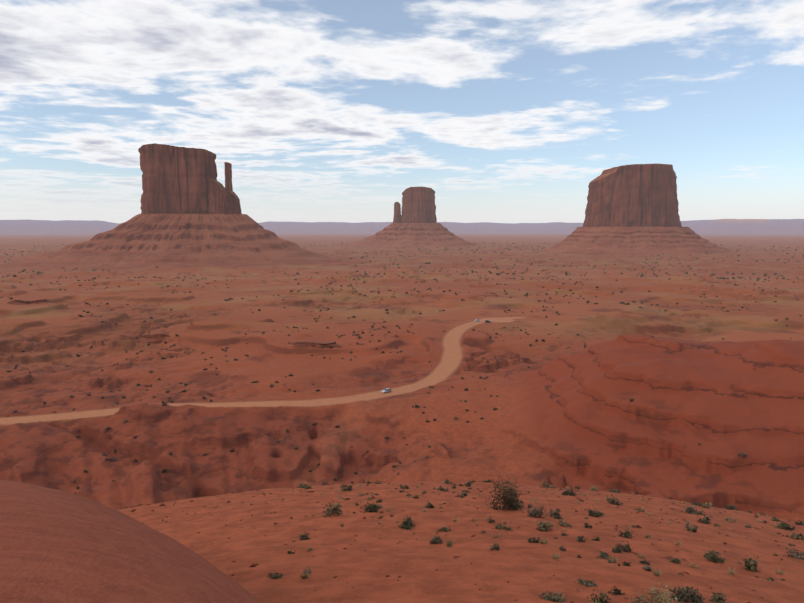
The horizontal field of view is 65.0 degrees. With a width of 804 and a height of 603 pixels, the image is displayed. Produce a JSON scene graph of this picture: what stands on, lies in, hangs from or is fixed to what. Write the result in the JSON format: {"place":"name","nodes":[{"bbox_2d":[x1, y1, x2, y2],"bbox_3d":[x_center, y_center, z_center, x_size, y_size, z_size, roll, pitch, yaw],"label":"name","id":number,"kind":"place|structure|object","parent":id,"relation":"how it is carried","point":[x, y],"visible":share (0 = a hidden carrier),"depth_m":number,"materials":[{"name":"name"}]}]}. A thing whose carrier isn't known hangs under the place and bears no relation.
{"place":"outdoors","nodes":[
{"label":"outdoors","id":0,"kind":"place"},
{"bbox_2d":[0,219,803,602],"bbox_3d":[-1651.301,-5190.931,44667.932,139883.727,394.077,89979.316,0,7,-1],"label":"terrain","id":1,"kind":"structure","parent":0,"point":[718,389],"depth_m":206.89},
{"bbox_2d":[7,299,341,347],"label":"outcrop rock","id":2,"kind":"object","parent":1,"relation":"on","point":[157,337],"visible":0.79,"depth_m":371.95,"materials":[{"name":"stone"}]},
{"bbox_2d":[0,143,350,269],"bbox_3d":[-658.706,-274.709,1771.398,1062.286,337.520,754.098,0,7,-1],"label":"butte","id":3,"kind":"object","parent":1,"relation":"on","point":[191,215],"visible":0.92,"depth_m":1719.62,"materials":[{"name":"stone"}]},
{"bbox_2d":[381,388,391,392],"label":"silver hatchback car","id":4,"kind":"object","parent":1,"relation":"on","point":[386,390],"visible":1,"depth_m":258.43,"materials":[{"name":"grey paint"}]},
{"bbox_2d":[0,274,801,502],"bbox_3d":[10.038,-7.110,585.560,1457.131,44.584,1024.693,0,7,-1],"label":"shrubs","id":5,"kind":"object","parent":1,"relation":"on","point":[314,424],"visible":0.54,"depth_m":369.60,"materials":[{"name":"green plant"}]},
{"bbox_2d":[1,242,803,280],"bbox_3d":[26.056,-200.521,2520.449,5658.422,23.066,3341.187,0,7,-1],"label":"shrubs","id":6,"kind":"object","parent":1,"relation":"on","point":[566,272],"visible":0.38,"depth_m":1552.66,"materials":[{"name":"green plant"}]},
{"bbox_2d":[337,187,482,247],"bbox_3d":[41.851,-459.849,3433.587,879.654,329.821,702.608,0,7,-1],"label":"butte","id":7,"kind":"object","parent":1,"relation":"on","point":[415,224],"visible":0.92,"depth_m":3384.53,"materials":[{"name":"stone"}]},
{"bbox_2d":[120,480,803,602],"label":"pebbles","id":8,"kind":"object","parent":1,"relation":"on","point":[455,557],"visible":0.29,"depth_m":52.48,"materials":[{"name":"stone"}]},
{"bbox_2d":[261,474,803,602],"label":"shrubs","id":9,"kind":"object","parent":1,"relation":"on","point":[686,593],"visible":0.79,"depth_m":43.08,"materials":[{"name":"green plant"}]},
{"bbox_2d":[537,163,736,254],"bbox_3d":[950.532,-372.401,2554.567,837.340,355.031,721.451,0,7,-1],"label":"butte","id":10,"kind":"object","parent":1,"relation":"on","point":[631,209],"visible":0.98,"depth_m":2462.33,"materials":[{"name":"stone"}]},
{"bbox_2d":[0,0,803,223],"label":"sky","id":11,"kind":"structure","parent":0,"point":[509,111],"materials":[{"name":"blue"}]}
]}

